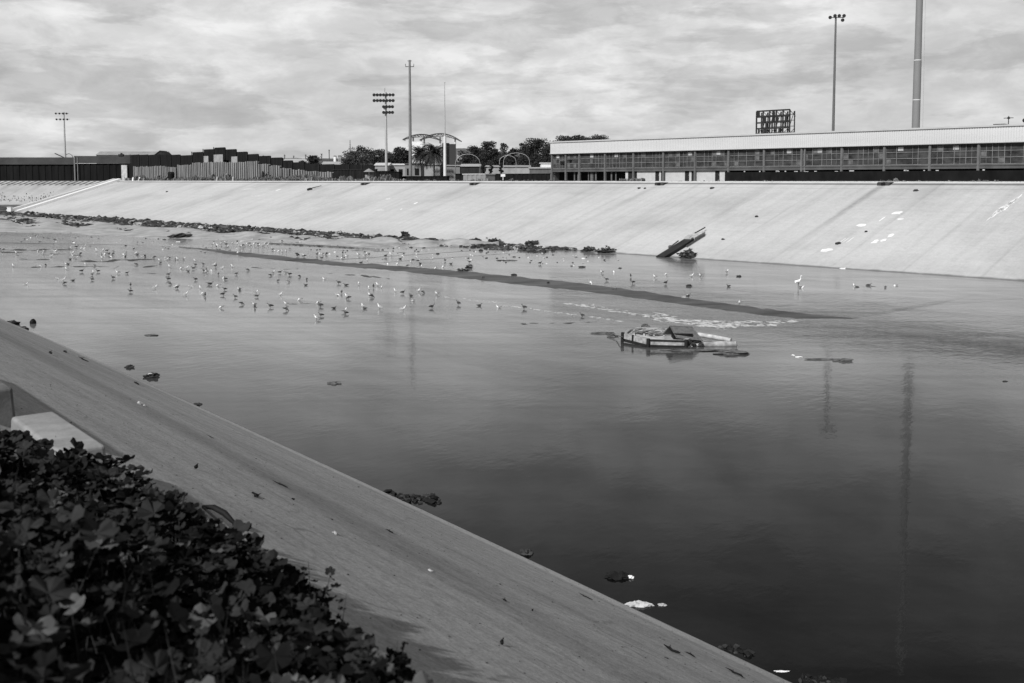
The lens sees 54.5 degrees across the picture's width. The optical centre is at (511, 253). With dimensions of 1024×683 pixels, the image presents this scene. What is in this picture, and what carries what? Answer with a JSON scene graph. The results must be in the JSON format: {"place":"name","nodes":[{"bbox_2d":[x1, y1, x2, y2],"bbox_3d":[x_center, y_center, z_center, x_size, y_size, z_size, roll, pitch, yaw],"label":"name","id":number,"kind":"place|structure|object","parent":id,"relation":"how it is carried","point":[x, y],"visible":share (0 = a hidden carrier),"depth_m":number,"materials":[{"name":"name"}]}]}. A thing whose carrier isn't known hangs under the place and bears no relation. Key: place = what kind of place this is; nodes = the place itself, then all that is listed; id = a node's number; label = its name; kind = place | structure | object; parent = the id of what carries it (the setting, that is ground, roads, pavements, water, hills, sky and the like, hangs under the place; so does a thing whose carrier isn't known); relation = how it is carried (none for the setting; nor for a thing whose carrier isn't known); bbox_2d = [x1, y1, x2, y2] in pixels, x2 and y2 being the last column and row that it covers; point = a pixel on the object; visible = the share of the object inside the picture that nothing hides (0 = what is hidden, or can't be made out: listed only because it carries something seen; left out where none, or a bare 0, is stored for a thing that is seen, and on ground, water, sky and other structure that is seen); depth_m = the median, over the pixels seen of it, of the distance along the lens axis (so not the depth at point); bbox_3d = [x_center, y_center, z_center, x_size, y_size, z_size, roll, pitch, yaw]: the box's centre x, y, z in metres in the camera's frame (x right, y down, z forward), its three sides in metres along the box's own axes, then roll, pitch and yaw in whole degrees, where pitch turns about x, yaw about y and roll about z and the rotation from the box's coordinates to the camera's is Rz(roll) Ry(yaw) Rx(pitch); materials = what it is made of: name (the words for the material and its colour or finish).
{"place":"outdoors","nodes":[
{"label":"outdoors","id":0,"kind":"place"},
{"bbox_2d":[0,181,102,204],"bbox_3d":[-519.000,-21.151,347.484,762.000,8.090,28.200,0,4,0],"label":"side bank","id":1,"kind":"structure","parent":0,"point":[22,190],"depth_m":349.87,"materials":[{"name":"concrete"}]},
{"bbox_2d":[0,181,100,184],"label":"baffle ribs","id":2,"kind":"object","parent":1,"relation":"on","point":[48,183],"visible":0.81,"depth_m":358.54,"materials":[{"name":"concrete"}]},
{"bbox_2d":[96,152,171,163],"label":"warehouse","id":3,"kind":"structure","parent":0,"point":[117,153],"depth_m":419.79,"materials":[{"name":"metal"}]},
{"bbox_2d":[0,467,270,682],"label":"verge soil","id":4,"kind":"structure","parent":0,"point":[86,678],"depth_m":5.56,"materials":[{"name":"soil"}]},
{"bbox_2d":[0,464,399,682],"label":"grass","id":5,"kind":"structure","parent":4,"relation":"on","point":[18,598],"depth_m":4.74,"materials":[{"name":"plant"}]},
{"bbox_2d":[0,215,498,246],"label":"mud shelf","id":6,"kind":"object","parent":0,"point":[48,225],"visible":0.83,"depth_m":158.59,"materials":[{"name":"soil"}]},
{"bbox_2d":[167,233,192,237],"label":"debris heap","id":7,"kind":"object","parent":6,"relation":"on","point":[180,235],"visible":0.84,"depth_m":154.71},
{"bbox_2d":[21,235,620,267],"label":"shore litter","id":8,"kind":"object","parent":6,"relation":"on","point":[347,250],"visible":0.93,"depth_m":125.29,"materials":[{"name":"grey"}]},
{"bbox_2d":[374,163,391,170],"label":"building","id":9,"kind":"structure","parent":0,"point":[380,166],"depth_m":249.15,"materials":[{"name":"concrete"}]},
{"bbox_2d":[0,318,790,682],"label":"bank","id":10,"kind":"structure","parent":0,"point":[458,594],"depth_m":15.00,"materials":[{"name":"concrete"}]},
{"bbox_2d":[0,381,14,427],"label":"kerb block","id":11,"kind":"structure","parent":10,"relation":"on","point":[7,411],"depth_m":11.89,"materials":[{"name":"concrete"}]},
{"bbox_2d":[11,412,107,479],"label":"kerb block","id":12,"kind":"structure","parent":10,"relation":"on","point":[47,425],"depth_m":10.23,"materials":[{"name":"concrete"}]},
{"bbox_2d":[164,490,187,544],"bbox_3d":[-2.808,2.232,8.250,0.187,0.591,0.367,2,5,23],"label":"mallow plant","id":13,"kind":"object","parent":10,"relation":"on","point":[175,492],"visible":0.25,"depth_m":8.29,"materials":[{"name":"black plant"}]},
{"bbox_2d":[202,504,234,523],"bbox_3d":[-3.009,2.862,10.518,0.291,0.208,1.180,-2,5,-29],"label":"dead branch","id":14,"kind":"object","parent":10,"relation":"on","point":[224,513],"visible":0.74,"depth_m":10.83,"materials":[{"name":"black wood"}]},
{"bbox_2d":[0,429,445,682],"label":"mallow ground cover","id":15,"kind":"object","parent":10,"relation":"on","point":[83,525],"visible":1,"depth_m":5.16,"materials":[{"name":"black plant"}]},
{"bbox_2d":[237,551,259,618],"bbox_3d":[-1.843,2.342,6.966,0.210,0.568,0.322,-3,5,-34],"label":"mallow plant","id":16,"kind":"object","parent":10,"relation":"on","point":[244,563],"visible":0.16,"depth_m":6.89,"materials":[{"name":"black plant"}]},
{"bbox_2d":[288,561,340,645],"bbox_3d":[-1.291,2.364,6.527,0.358,0.666,0.187,0,4,0],"label":"mallow plant","id":17,"kind":"object","parent":10,"relation":"on","point":[330,570],"visible":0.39,"depth_m":6.53,"materials":[{"name":"black plant"}]},
{"bbox_2d":[307,591,346,658],"bbox_3d":[-1.137,2.413,6.271,0.294,0.613,0.163,-3,5,-37],"label":"mallow plant","id":18,"kind":"object","parent":10,"relation":"on","point":[319,594],"visible":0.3,"depth_m":6.27,"materials":[{"name":"black plant"}]},
{"bbox_2d":[15,337,753,682],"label":"grit","id":19,"kind":"object","parent":10,"relation":"on","point":[419,553],"visible":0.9,"depth_m":16.14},
{"bbox_2d":[383,489,404,496],"bbox_3d":[-3.444,6.909,28.518,0.709,0.215,0.418,3,5,33],"label":"rubble pile","id":20,"kind":"object","parent":10,"relation":"on","point":[391,492],"visible":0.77,"depth_m":28.50,"materials":[{"name":"black stone"}]},
{"bbox_2d":[386,641,415,677],"bbox_3d":[-0.627,2.439,5.454,0.235,0.542,0.344,-2,5,-25],"label":"mallow plant","id":21,"kind":"object","parent":10,"relation":"on","point":[389,651],"visible":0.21,"depth_m":5.52,"materials":[{"name":"black plant"}]},
{"bbox_2d":[397,493,441,503],"bbox_3d":[-2.829,6.954,28.088,1.745,0.213,0.932,0,4,0],"label":"rubble pile","id":22,"kind":"object","parent":10,"relation":"on","point":[426,497],"visible":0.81,"depth_m":28.06,"materials":[{"name":"black stone"}]},
{"bbox_2d":[520,548,532,554],"bbox_3d":[0.354,7.229,24.049,0.337,0.226,0.253,0,4,0],"label":"stone","id":23,"kind":"object","parent":10,"relation":"on","point":[527,551],"visible":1,"depth_m":23.98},
{"bbox_2d":[718,644,754,656],"bbox_3d":[4.295,7.623,19.057,0.714,0.152,0.459,2,5,29],"label":"rubble pile","id":24,"kind":"object","parent":10,"relation":"on","point":[749,652],"visible":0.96,"depth_m":19.05,"materials":[{"name":"black stone"}]},
{"bbox_2d":[798,673,847,682],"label":"rubble pile","id":25,"kind":"object","parent":10,"relation":"on","point":[806,678],"visible":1,"depth_m":17.92,"materials":[{"name":"black stone"}]},
{"bbox_2d":[390,164,404,175],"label":"building","id":26,"kind":"structure","parent":0,"point":[397,167],"depth_m":254.10,"materials":[{"name":"concrete"}]},
{"bbox_2d":[283,148,554,179],"bbox_3d":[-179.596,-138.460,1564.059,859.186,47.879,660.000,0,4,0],"label":"hill","id":27,"kind":"structure","parent":0,"point":[332,159],"depth_m":1428.49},
{"bbox_2d":[460,164,480,173],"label":"building","id":28,"kind":"structure","parent":0,"point":[470,168],"depth_m":244.19,"materials":[{"name":"metal"}]},
{"bbox_2d":[0,222,1023,682],"bbox_3d":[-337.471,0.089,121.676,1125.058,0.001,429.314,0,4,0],"label":"water","id":29,"kind":"structure","parent":0,"point":[770,500],"depth_m":36.72,"materials":[{"name":"liquid"}]},
{"bbox_2d":[0,248,72,250],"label":"mud bar","id":30,"kind":"object","parent":29,"relation":"in","point":[35,250],"visible":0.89,"depth_m":128.61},
{"bbox_2d":[82,259,151,261],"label":"mud bar","id":31,"kind":"object","parent":29,"relation":"in","point":[112,260],"visible":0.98,"depth_m":111.03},
{"bbox_2d":[604,570,633,580],"bbox_3d":[2.425,7.305,22.617,0.695,0.142,0.426,0,4,0],"label":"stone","id":32,"kind":"object","parent":29,"relation":"on","point":[619,575],"visible":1,"depth_m":22.53,"materials":[{"name":"stone"}]},
{"bbox_2d":[450,297,796,328],"bbox_3d":[5.444,3.987,68.507,27.322,0.065,6.805,3,5,34],"label":"foam","id":33,"kind":"object","parent":29,"relation":"on","point":[717,326],"visible":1,"depth_m":63.36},
{"bbox_2d":[625,600,653,607],"bbox_3d":[2.679,7.419,21.097,0.695,0.104,0.219,0,4,0],"label":"plastic bag","id":34,"kind":"object","parent":29,"relation":"on","point":[639,603],"visible":0.99,"depth_m":21.05,"materials":[{"name":"plastic"}]},
{"bbox_2d":[607,326,736,347],"bbox_3d":[8.892,4.522,55.749,6.724,1.206,4.428,2,5,0],"label":"raft","id":35,"kind":"object","parent":29,"relation":"on","point":[677,336],"visible":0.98,"depth_m":54.62,"materials":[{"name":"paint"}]},
{"bbox_2d":[660,349,723,350],"bbox_3d":[9.796,5.148,52.623,4.140,0.137,0.571,0,4,0],"label":"driftwood","id":36,"kind":"object","parent":29,"relation":"on","point":[693,350],"visible":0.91,"depth_m":52.55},
{"bbox_2d":[713,349,748,354],"bbox_3d":[11.375,5.169,51.744,1.942,0.368,0.680,0,4,0],"label":"driftwood","id":37,"kind":"object","parent":29,"relation":"in","point":[732,351],"visible":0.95,"depth_m":51.52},
{"bbox_2d":[0,234,1023,318],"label":"floor","id":38,"kind":"structure","parent":0,"point":[763,289],"depth_m":92.01,"materials":[{"name":"concrete"}]},
{"bbox_2d":[265,243,369,248],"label":"mud bar","id":39,"kind":"object","parent":38,"relation":"on","point":[315,245],"visible":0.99,"depth_m":134.37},
{"bbox_2d":[0,0,1023,163],"label":"sky","id":40,"kind":"structure","parent":0,"point":[273,78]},
{"bbox_2d":[22,181,1023,280],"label":"bank","id":41,"kind":"structure","parent":0,"point":[946,229],"depth_m":132.64,"materials":[{"name":"concrete"}]},
{"bbox_2d":[6,179,120,212],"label":"capped edge wall","id":42,"kind":"structure","parent":41,"relation":"on","point":[35,204],"depth_m":277.61,"materials":[{"name":"concrete"}]},
{"bbox_2d":[0,209,576,252],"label":"wrack line","id":43,"kind":"object","parent":41,"relation":"on","point":[219,227],"visible":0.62,"depth_m":180.58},
{"bbox_2d":[592,245,616,252],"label":"brush heap","id":44,"kind":"object","parent":41,"relation":"on","point":[606,250],"visible":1,"depth_m":121.90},
{"bbox_2d":[276,189,1021,268],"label":"paint marks","id":45,"kind":"object","parent":41,"relation":"on","point":[1002,208],"visible":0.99,"depth_m":106.67},
{"bbox_2d":[656,227,705,256],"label":"sluice chute","id":46,"kind":"object","parent":41,"relation":"on","point":[674,248],"visible":0.99,"depth_m":117.85,"materials":[{"name":"metal"}]},
{"bbox_2d":[676,248,696,257],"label":"dead shrub","id":47,"kind":"object","parent":41,"relation":"on","point":[689,253],"visible":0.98,"depth_m":113.37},
{"bbox_2d":[380,181,1023,182],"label":"kerb","id":48,"kind":"structure","parent":41,"relation":"on","point":[655,181],"depth_m":153.39,"materials":[{"name":"concrete"}]},
{"bbox_2d":[528,167,550,179],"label":"building","id":49,"kind":"structure","parent":0,"point":[540,169],"depth_m":239.21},
{"bbox_2d":[549,116,1023,181],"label":"arena building","id":50,"kind":"structure","parent":0,"point":[991,153],"depth_m":144.83,"materials":[{"name":"concrete"}]},
{"bbox_2d":[553,154,564,168],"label":"window","id":51,"kind":"structure","parent":50,"relation":"in","point":[557,158],"depth_m":180.77,"materials":[{"name":"grey glass"}]},
{"bbox_2d":[567,154,577,168],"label":"window","id":52,"kind":"structure","parent":50,"relation":"in","point":[572,164],"depth_m":178.36,"materials":[{"name":"grey glass"}]},
{"bbox_2d":[581,153,603,167],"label":"window","id":53,"kind":"structure","parent":50,"relation":"in","point":[588,160],"depth_m":174.95,"materials":[{"name":"grey glass"}]},
{"bbox_2d":[606,152,631,167],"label":"window","id":54,"kind":"structure","parent":50,"relation":"in","point":[621,159],"depth_m":170.57,"materials":[{"name":"grey glass"}]},
{"bbox_2d":[635,151,661,167],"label":"window","id":55,"kind":"structure","parent":50,"relation":"in","point":[642,159],"depth_m":166.17,"materials":[{"name":"grey glass"}]},
{"bbox_2d":[665,151,693,166],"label":"window","id":56,"kind":"structure","parent":50,"relation":"in","point":[672,158],"depth_m":161.65,"materials":[{"name":"grey glass"}]},
{"bbox_2d":[696,150,726,166],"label":"window","id":57,"kind":"structure","parent":50,"relation":"in","point":[704,158],"depth_m":157.29,"materials":[{"name":"grey glass"}]},
{"bbox_2d":[730,149,762,166],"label":"window","id":58,"kind":"structure","parent":50,"relation":"in","point":[740,157],"depth_m":152.74,"materials":[{"name":"grey glass"}]},
{"bbox_2d":[765,148,800,165],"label":"window","id":59,"kind":"structure","parent":50,"relation":"in","point":[779,156],"depth_m":148.23,"materials":[{"name":"grey glass"}]},
{"bbox_2d":[803,147,840,165],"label":"window","id":60,"kind":"structure","parent":50,"relation":"in","point":[819,156],"depth_m":143.70,"materials":[{"name":"grey glass"}]},
{"bbox_2d":[843,146,882,165],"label":"window","id":61,"kind":"structure","parent":50,"relation":"in","point":[858,155],"depth_m":139.31,"materials":[{"name":"grey glass"}]},
{"bbox_2d":[886,145,928,164],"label":"window","id":62,"kind":"structure","parent":50,"relation":"in","point":[898,154],"depth_m":134.88,"materials":[{"name":"grey glass"}]},
{"bbox_2d":[931,143,976,164],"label":"window","id":63,"kind":"structure","parent":50,"relation":"in","point":[941,153],"depth_m":130.39,"materials":[{"name":"grey glass"}]},
{"bbox_2d":[980,142,1023,163],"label":"window","id":64,"kind":"structure","parent":50,"relation":"in","point":[990,153],"depth_m":126.20,"materials":[{"name":"grey glass"}]},
{"label":"ground","id":65,"kind":"structure","parent":0,"visible":0},
{"bbox_2d":[55,112,72,156],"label":"floodlight mast","id":66,"kind":"object","parent":65,"relation":"on","point":[64,113],"visible":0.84,"depth_m":377.44,"materials":[{"name":"metal"}]},
{"bbox_2d":[0,153,129,180],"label":"long dark wall","id":67,"kind":"structure","parent":65,"relation":"on","point":[40,169],"depth_m":370.74,"materials":[{"name":"concrete"}]},
{"bbox_2d":[214,154,222,161],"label":"board","id":68,"kind":"object","parent":65,"relation":"on","point":[218,158],"visible":0.45,"depth_m":274.14,"materials":[{"name":"metal"}]},
{"bbox_2d":[133,161,333,178],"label":"slatted fence","id":69,"kind":"object","parent":65,"relation":"on","point":[245,170],"visible":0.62,"depth_m":257.99,"materials":[{"name":"metal"}]},
{"bbox_2d":[130,147,373,178],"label":"stepped fence","id":70,"kind":"object","parent":65,"relation":"on","point":[166,160],"visible":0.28,"depth_m":275.23,"materials":[{"name":"metal"}]},
{"bbox_2d":[306,155,321,163],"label":"tree","id":71,"kind":"object","parent":65,"relation":"on","point":[313,159],"visible":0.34,"depth_m":297.79,"materials":[{"name":"black plant"}]},
{"bbox_2d":[333,169,377,178],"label":"dark fence","id":72,"kind":"object","parent":65,"relation":"on","point":[356,173],"visible":0.59,"depth_m":221.09,"materials":[{"name":"metal"}]},
{"bbox_2d":[341,145,377,164],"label":"tree","id":73,"kind":"object","parent":65,"relation":"on","point":[362,158],"visible":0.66,"depth_m":337.37,"materials":[{"name":"black plant"}]},
{"bbox_2d":[372,149,389,168],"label":"tree","id":74,"kind":"object","parent":65,"relation":"on","point":[380,157],"visible":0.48,"depth_m":342.12,"materials":[{"name":"black plant"}]},
{"bbox_2d":[373,92,394,170],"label":"floodlight mast","id":75,"kind":"object","parent":65,"relation":"on","point":[385,107],"visible":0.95,"depth_m":229.53,"materials":[{"name":"metal"}]},
{"bbox_2d":[124,171,644,180],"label":"weeds","id":76,"kind":"object","parent":65,"relation":"on","point":[267,177],"visible":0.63,"depth_m":228.73,"materials":[{"name":"plant"}]},
{"bbox_2d":[388,172,401,179],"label":"dark fence","id":77,"kind":"object","parent":65,"relation":"on","point":[397,175],"visible":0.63,"depth_m":210.26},
{"bbox_2d":[383,147,408,163],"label":"tree","id":78,"kind":"object","parent":65,"relation":"on","point":[397,158],"visible":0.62,"depth_m":317.50,"materials":[{"name":"black plant"}]},
{"bbox_2d":[405,60,413,175],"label":"utility pole","id":79,"kind":"object","parent":65,"relation":"on","point":[410,146],"visible":0.84,"depth_m":212.34,"materials":[{"name":"metal"}]},
{"bbox_2d":[405,163,423,175],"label":"building","id":80,"kind":"structure","parent":65,"relation":"on","point":[416,171],"depth_m":234.20,"materials":[{"name":"paint"}]},
{"bbox_2d":[412,141,421,162],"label":"screen panel","id":81,"kind":"object","parent":65,"relation":"on","point":[416,143],"visible":0.33,"depth_m":256.46,"materials":[{"name":"metal"}]},
{"bbox_2d":[406,144,430,175],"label":"palm tree","id":82,"kind":"object","parent":65,"relation":"on","point":[416,157],"visible":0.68,"depth_m":233.96,"materials":[{"name":"black plant"}]},
{"bbox_2d":[402,176,449,180],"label":"dark fence","id":83,"kind":"object","parent":65,"relation":"on","point":[422,178],"visible":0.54,"depth_m":206.30,"materials":[{"name":"metal"}]},
{"bbox_2d":[402,133,461,147],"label":"arched canopy","id":84,"kind":"object","parent":65,"relation":"on","point":[426,136],"visible":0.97,"depth_m":260.38,"materials":[{"name":"metal"}]},
{"bbox_2d":[424,164,441,175],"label":"building","id":85,"kind":"structure","parent":65,"relation":"on","point":[429,172],"depth_m":249.19,"materials":[{"name":"paint"}]},
{"bbox_2d":[419,143,450,175],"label":"palm tree","id":86,"kind":"object","parent":65,"relation":"on","point":[433,155],"visible":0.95,"depth_m":230.86,"materials":[{"name":"black plant"}]},
{"bbox_2d":[443,82,446,175],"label":"flagpole","id":87,"kind":"object","parent":65,"relation":"on","point":[444,158],"visible":0.81,"depth_m":216.68,"materials":[{"name":"metal"}]},
{"bbox_2d":[449,144,455,164],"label":"screen panel","id":88,"kind":"object","parent":65,"relation":"on","point":[452,153],"visible":0.67,"depth_m":252.65,"materials":[{"name":"metal"}]},
{"bbox_2d":[446,165,460,180],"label":"building","id":89,"kind":"structure","parent":65,"relation":"on","point":[451,171],"depth_m":249.19,"materials":[{"name":"concrete"}]},
{"bbox_2d":[459,153,470,164],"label":"tree","id":90,"kind":"object","parent":65,"relation":"on","point":[465,159],"visible":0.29,"depth_m":298.20,"materials":[{"name":"black plant"}]},
{"bbox_2d":[462,145,481,162],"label":"tree","id":91,"kind":"object","parent":65,"relation":"on","point":[474,153],"visible":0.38,"depth_m":327.77,"materials":[{"name":"black plant"}]},
{"bbox_2d":[463,174,494,180],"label":"container","id":92,"kind":"object","parent":65,"relation":"on","point":[475,177],"visible":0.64,"depth_m":184.87,"materials":[{"name":"metal"}]},
{"bbox_2d":[471,156,488,164],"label":"tree","id":93,"kind":"object","parent":65,"relation":"on","point":[480,159],"visible":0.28,"depth_m":288.36,"materials":[{"name":"black plant"}]},
{"bbox_2d":[478,141,504,164],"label":"tree","id":94,"kind":"object","parent":65,"relation":"on","point":[487,146],"visible":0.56,"depth_m":322.63,"materials":[{"name":"black plant"}]},
{"bbox_2d":[492,156,505,164],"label":"tree","id":95,"kind":"object","parent":65,"relation":"on","point":[495,161],"visible":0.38,"depth_m":298.15,"materials":[{"name":"black plant"}]},
{"bbox_2d":[499,143,508,160],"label":"tree","id":96,"kind":"object","parent":65,"relation":"on","point":[503,150],"visible":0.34,"depth_m":348.12,"materials":[{"name":"black plant"}]},
{"bbox_2d":[485,165,530,173],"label":"building","id":97,"kind":"structure","parent":65,"relation":"on","point":[515,169],"depth_m":259.14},
{"bbox_2d":[504,148,518,164],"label":"tree","id":98,"kind":"object","parent":65,"relation":"on","point":[510,159],"visible":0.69,"depth_m":317.88,"materials":[{"name":"black plant"}]},
{"bbox_2d":[512,156,531,164],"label":"tree","id":99,"kind":"object","parent":65,"relation":"on","point":[521,158],"visible":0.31,"depth_m":298.03,"materials":[{"name":"black plant"}]},
{"bbox_2d":[495,173,550,180],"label":"dark fence","id":100,"kind":"object","parent":65,"relation":"on","point":[535,176],"visible":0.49,"depth_m":182.80,"materials":[{"name":"metal"}]},
{"bbox_2d":[519,138,548,162],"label":"tree","id":101,"kind":"object","parent":65,"relation":"on","point":[537,144],"visible":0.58,"depth_m":312.62,"materials":[{"name":"black plant"}]},
{"bbox_2d":[530,158,554,176],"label":"tree","id":102,"kind":"object","parent":65,"relation":"on","point":[535,163],"visible":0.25,"depth_m":277.97,"materials":[{"name":"black plant"}]},
{"bbox_2d":[537,145,553,173],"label":"tree","id":103,"kind":"object","parent":65,"relation":"on","point":[546,158],"visible":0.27,"depth_m":307.59,"materials":[{"name":"black plant"}]},
{"bbox_2d":[555,134,608,140],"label":"pine tree","id":104,"kind":"object","parent":65,"relation":"on","point":[583,137],"visible":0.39,"depth_m":296.01,"materials":[{"name":"black plant"}]},
{"bbox_2d":[755,109,794,133],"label":"lattice hoarding","id":105,"kind":"object","parent":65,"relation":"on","point":[775,121],"visible":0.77,"depth_m":223.43,"materials":[{"name":"metal"}]},
{"bbox_2d":[565,178,1020,181],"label":"weeds","id":106,"kind":"object","parent":65,"relation":"on","point":[897,180],"visible":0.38,"depth_m":125.04,"materials":[{"name":"plant"}]},
{"bbox_2d":[828,14,845,130],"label":"lamp mast","id":107,"kind":"object","parent":65,"relation":"on","point":[834,75],"visible":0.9,"depth_m":187.79,"materials":[{"name":"metal"}]},
{"bbox_2d":[912,0,925,127],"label":"monumental flagpole","id":108,"kind":"object","parent":65,"relation":"on","point":[916,101],"visible":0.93,"depth_m":189.42,"materials":[{"name":"metal"}]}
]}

